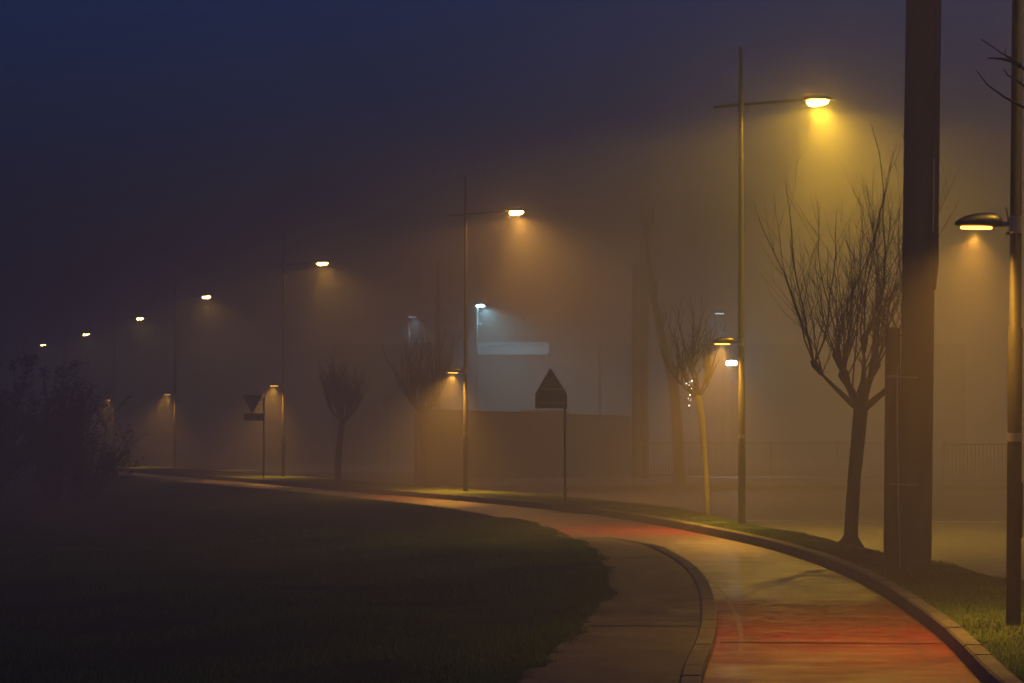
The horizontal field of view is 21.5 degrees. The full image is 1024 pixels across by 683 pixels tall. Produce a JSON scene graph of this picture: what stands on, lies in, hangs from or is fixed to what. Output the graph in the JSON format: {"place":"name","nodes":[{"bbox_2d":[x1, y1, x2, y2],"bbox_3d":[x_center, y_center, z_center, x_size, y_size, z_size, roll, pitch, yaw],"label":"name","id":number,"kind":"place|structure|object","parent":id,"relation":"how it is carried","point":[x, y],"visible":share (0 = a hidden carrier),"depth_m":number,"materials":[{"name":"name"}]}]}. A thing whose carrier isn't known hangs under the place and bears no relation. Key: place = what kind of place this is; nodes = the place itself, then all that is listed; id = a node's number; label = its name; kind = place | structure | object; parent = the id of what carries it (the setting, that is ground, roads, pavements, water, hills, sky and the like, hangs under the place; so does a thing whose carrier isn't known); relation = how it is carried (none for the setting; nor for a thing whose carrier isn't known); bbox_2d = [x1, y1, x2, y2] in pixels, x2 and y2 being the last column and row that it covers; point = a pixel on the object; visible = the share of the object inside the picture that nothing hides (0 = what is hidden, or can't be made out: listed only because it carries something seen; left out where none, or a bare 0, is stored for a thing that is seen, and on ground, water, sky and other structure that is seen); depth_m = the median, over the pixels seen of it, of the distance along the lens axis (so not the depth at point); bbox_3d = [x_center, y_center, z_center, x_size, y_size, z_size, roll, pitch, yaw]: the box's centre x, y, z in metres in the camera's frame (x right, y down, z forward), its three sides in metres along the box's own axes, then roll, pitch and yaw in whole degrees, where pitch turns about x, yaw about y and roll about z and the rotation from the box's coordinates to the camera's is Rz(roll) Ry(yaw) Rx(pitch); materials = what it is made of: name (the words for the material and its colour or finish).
{"place":"outdoors","nodes":[
{"label":"outdoors","id":0,"kind":"place"},
{"bbox_2d":[0,466,622,682],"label":"field","id":1,"kind":"structure","parent":0,"point":[134,506],"depth_m":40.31,"materials":[{"name":"green plant"}]},
{"bbox_2d":[0,347,71,495],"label":"shrub","id":2,"kind":"object","parent":1,"relation":"on","point":[7,462],"visible":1,"depth_m":79.96,"materials":[{"name":"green plant"}]},
{"bbox_2d":[4,359,107,500],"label":"shrub","id":3,"kind":"object","parent":1,"relation":"on","point":[51,488],"visible":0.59,"depth_m":82.73,"materials":[{"name":"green plant"}]},
{"bbox_2d":[26,381,151,504],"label":"shrub","id":4,"kind":"object","parent":1,"relation":"on","point":[78,455],"visible":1,"depth_m":79.83,"materials":[{"name":"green plant"}]},
{"bbox_2d":[14,464,980,682],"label":"cycle path","id":5,"kind":"structure","parent":0,"point":[774,596],"depth_m":28.77,"materials":[{"name":"asphalt"}]},
{"bbox_2d":[21,461,1022,682],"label":"verge kerb","id":6,"kind":"structure","parent":5,"relation":"on","point":[980,662],"depth_m":40.34,"materials":[{"name":"concrete"}]},
{"bbox_2d":[606,536,716,682],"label":"footpath kerb","id":7,"kind":"structure","parent":5,"relation":"on","point":[695,666],"depth_m":25.65,"materials":[{"name":"concrete"}]},
{"bbox_2d":[707,579,743,655],"bbox_3d":[2.340,2.921,29.344,0.193,0.001,12.128,0,-2,3],"label":"track edge line","id":8,"kind":"object","parent":5,"relation":"on","point":[740,632],"visible":0.99,"depth_m":27.60,"materials":[{"name":"paint"}]},
{"bbox_2d":[720,642,942,643],"bbox_3d":[2.935,2.772,24.777,2.045,0.001,0.139,0,-2,4],"label":"track joint","id":9,"kind":"object","parent":5,"relation":"on","point":[829,642],"visible":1,"depth_m":24.81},
{"bbox_2d":[0,0,1023,446],"label":"sky","id":10,"kind":"structure","parent":0,"point":[144,143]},
{"bbox_2d":[10,448,1023,580],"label":"road","id":11,"kind":"structure","parent":0,"point":[980,547],"depth_m":78.67,"materials":[{"name":"grey asphalt"}]},
{"bbox_2d":[18,330,46,449],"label":"street lamp","id":12,"kind":"object","parent":11,"relation":"on","point":[43,344],"visible":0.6,"depth_m":198.62,"materials":[{"name":"metal"}]},
{"bbox_2d":[56,318,90,404],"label":"street lamp","id":13,"kind":"object","parent":11,"relation":"on","point":[83,333],"visible":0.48,"depth_m":176.66,"materials":[{"name":"metal"}]},
{"bbox_2d":[105,300,144,457],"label":"street lamp","id":14,"kind":"object","parent":11,"relation":"on","point":[138,318],"visible":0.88,"depth_m":151.48,"materials":[{"name":"metal"}]},
{"bbox_2d":[406,315,415,343],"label":"floodlight mast","id":15,"kind":"object","parent":11,"relation":"on","point":[409,317],"visible":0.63,"depth_m":175.06,"materials":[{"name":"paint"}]},
{"bbox_2d":[435,262,440,408],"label":"utility pole","id":16,"kind":"object","parent":11,"relation":"on","point":[438,337],"visible":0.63,"depth_m":118.01,"materials":[{"name":"metal"}]},
{"bbox_2d":[474,303,484,410],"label":"floodlight mast","id":17,"kind":"object","parent":11,"relation":"on","point":[477,323],"visible":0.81,"depth_m":161.00,"materials":[{"name":"metal"}]},
{"bbox_2d":[414,409,631,484],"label":"hoarding","id":18,"kind":"object","parent":11,"relation":"on","point":[501,444],"visible":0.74,"depth_m":106.01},
{"bbox_2d":[632,264,638,477],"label":"utility pole","id":19,"kind":"object","parent":11,"relation":"on","point":[635,406],"visible":0.87,"depth_m":106.51,"materials":[{"name":"concrete"}]},
{"bbox_2d":[639,243,648,477],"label":"utility pole","id":20,"kind":"object","parent":11,"relation":"on","point":[643,370],"visible":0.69,"depth_m":105.89,"materials":[{"name":"concrete"}]},
{"bbox_2d":[332,342,965,461],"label":"commercial building","id":21,"kind":"structure","parent":11,"relation":"on","point":[792,394],"depth_m":165.88,"materials":[{"name":"beige glass"}]},
{"bbox_2d":[492,406,526,411],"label":"window","id":22,"kind":"structure","parent":21,"relation":"in","point":[494,408],"depth_m":165.80,"materials":[{"name":"glass"}]},
{"bbox_2d":[539,406,573,413],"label":"window","id":23,"kind":"structure","parent":21,"relation":"in","point":[570,409],"depth_m":165.76,"materials":[{"name":"glass"}]},
{"bbox_2d":[586,406,620,415],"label":"window","id":24,"kind":"structure","parent":21,"relation":"in","point":[591,410],"depth_m":165.76,"materials":[{"name":"glass"}]},
{"bbox_2d":[649,406,668,450],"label":"window","id":25,"kind":"structure","parent":21,"relation":"in","point":[658,415],"depth_m":165.76,"materials":[{"name":"glass"}]},
{"bbox_2d":[681,406,715,450],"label":"window","id":26,"kind":"structure","parent":21,"relation":"in","point":[691,432],"depth_m":165.76,"materials":[{"name":"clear glass"}]},
{"bbox_2d":[714,311,726,464],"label":"floodlight mast","id":27,"kind":"object","parent":11,"relation":"on","point":[723,397],"visible":0.81,"depth_m":149.92,"materials":[{"name":"metal"}]},
{"bbox_2d":[725,360,737,473],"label":"security light","id":28,"kind":"object","parent":11,"relation":"on","point":[731,363],"visible":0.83,"depth_m":119.95,"materials":[{"name":"grey metal"}]},
{"bbox_2d":[451,486,1023,489],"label":"pavement kerb","id":29,"kind":"structure","parent":11,"relation":"on","point":[719,487],"depth_m":87.73,"materials":[{"name":"concrete"}]},
{"bbox_2d":[745,520,790,520],"bbox_3d":[5.550,3.901,58.604,1.184,0.001,0.545,0,-2,8],"label":"road line","id":30,"kind":"object","parent":11,"relation":"on","point":[767,520],"visible":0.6,"depth_m":58.78,"materials":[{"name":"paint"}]},
{"bbox_2d":[933,521,1023,521],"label":"road line","id":31,"kind":"object","parent":11,"relation":"on","point":[970,521],"visible":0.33,"depth_m":58.14,"materials":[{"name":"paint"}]},
{"bbox_2d":[12,459,1023,682],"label":"verge","id":32,"kind":"structure","parent":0,"point":[483,493],"depth_m":34.50,"materials":[{"name":"green plant"}]},
{"bbox_2d":[163,274,212,467],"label":"street lamp","id":33,"kind":"object","parent":32,"relation":"on","point":[175,297],"visible":0.98,"depth_m":126.58,"materials":[{"name":"metal"}]},
{"bbox_2d":[243,395,264,477],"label":"give way sign","id":34,"kind":"object","parent":32,"relation":"on","point":[252,401],"visible":0.91,"depth_m":99.42,"materials":[{"name":"metal"}]},
{"bbox_2d":[269,235,329,476],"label":"street lamp","id":35,"kind":"object","parent":32,"relation":"on","point":[320,262],"visible":0.99,"depth_m":101.00,"materials":[{"name":"metal"}]},
{"bbox_2d":[317,347,368,479],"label":"pollarded tree","id":36,"kind":"object","parent":32,"relation":"on","point":[338,393],"visible":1,"depth_m":94.26,"materials":[{"name":"brown plant"}]},
{"bbox_2d":[380,314,461,485],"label":"pollarded tree","id":37,"kind":"object","parent":32,"relation":"on","point":[424,389],"visible":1,"depth_m":85.84,"materials":[{"name":"brown plant"}]},
{"bbox_2d":[446,176,526,490],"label":"street lamp","id":38,"kind":"object","parent":32,"relation":"on","point":[512,211],"visible":0.98,"depth_m":77.20,"materials":[{"name":"metal"}]},
{"bbox_2d":[535,368,566,499],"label":"warning sign","id":39,"kind":"object","parent":32,"relation":"on","point":[550,392],"visible":0.91,"depth_m":68.54,"materials":[{"name":"metal"}]},
{"bbox_2d":[659,295,729,514],"bbox_3d":[3.749,1.401,55.384,1.399,4.737,1.716,0,-2,0],"label":"pollarded tree","id":40,"kind":"object","parent":32,"relation":"on","point":[696,392],"visible":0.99,"depth_m":55.44,"materials":[{"name":"brown plant"}]},
{"bbox_2d":[712,46,833,523],"bbox_3d":[4.953,-0.932,51.084,2.315,9.380,0.270,0,-2,2],"label":"street lamp","id":41,"kind":"object","parent":32,"relation":"on","point":[816,99],"visible":0.98,"depth_m":51.07,"materials":[{"name":"metal"}]},
{"bbox_2d":[754,124,960,547],"bbox_3d":[5.413,-0.051,42.344,3.430,6.791,3.440,0,-2,0],"label":"pollarded tree","id":42,"kind":"object","parent":32,"relation":"on","point":[860,404],"visible":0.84,"depth_m":42.24,"materials":[{"name":"brown plant"}]},
{"bbox_2d":[883,327,900,567],"bbox_3d":[4.921,1.561,34.888,0.241,3.488,0.208,0,-2,0],"label":"wooden post","id":43,"kind":"object","parent":32,"relation":"on","point":[892,359],"visible":0.81,"depth_m":34.81,"materials":[{"name":"brown wood"}]},
{"bbox_2d":[890,0,940,604],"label":"utility pole","id":44,"kind":"object","parent":32,"relation":"on","point":[920,240],"visible":0.84,"depth_m":34.68,"materials":[{"name":"wood"}]},
{"bbox_2d":[954,0,1022,625],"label":"street lamp","id":45,"kind":"object","parent":32,"relation":"on","point":[985,221],"visible":0.96,"depth_m":24.46,"materials":[{"name":"metal"}]},
{"bbox_2d":[1020,483,1022,537],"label":"access door","id":46,"kind":"structure","parent":45,"relation":"in","point":[1021,536],"depth_m":24.42,"materials":[{"name":"paint"}]},
{"bbox_2d":[976,39,1023,108],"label":"overhanging tree","id":47,"kind":"object","parent":32,"relation":"on","point":[1015,62],"visible":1,"depth_m":22.08,"materials":[{"name":"brown plant"}]},
{"bbox_2d":[19,447,1023,679],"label":"ground","id":48,"kind":"structure","parent":0,"point":[331,447],"depth_m":396.16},
{"bbox_2d":[516,537,700,682],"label":"footpath","id":49,"kind":"structure","parent":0,"point":[658,599],"depth_m":25.59,"materials":[{"name":"concrete"}]},
{"bbox_2d":[610,557,666,557],"bbox_3d":[1.857,3.180,39.643,0.850,0.001,0.177,0,-2,0],"label":"footpath joint","id":50,"kind":"object","parent":49,"relation":"on","point":[638,557],"visible":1,"depth_m":39.65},
{"bbox_2d":[590,625,689,625],"bbox_3d":[1.278,2.734,25.913,1.055,0.001,0.118,0,-2,4],"label":"footpath joint","id":51,"kind":"object","parent":49,"relation":"on","point":[626,625],"visible":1,"depth_m":25.93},
{"bbox_2d":[452,478,1023,485],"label":"pavement","id":52,"kind":"structure","parent":0,"point":[668,482],"depth_m":94.18,"materials":[{"name":"grey concrete"}]},
{"bbox_2d":[634,186,685,483],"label":"leaning tree","id":53,"kind":"object","parent":52,"relation":"on","point":[679,474],"visible":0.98,"depth_m":91.90,"materials":[{"name":"brown plant"}]},
{"bbox_2d":[639,441,883,478],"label":"railing","id":54,"kind":"object","parent":52,"relation":"on","point":[770,443],"visible":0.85,"depth_m":101.83,"materials":[{"name":"metal"}]},
{"bbox_2d":[943,442,1023,483],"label":"railing","id":55,"kind":"object","parent":52,"relation":"on","point":[944,462],"visible":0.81,"depth_m":90.90,"materials":[{"name":"metal"}]}
]}

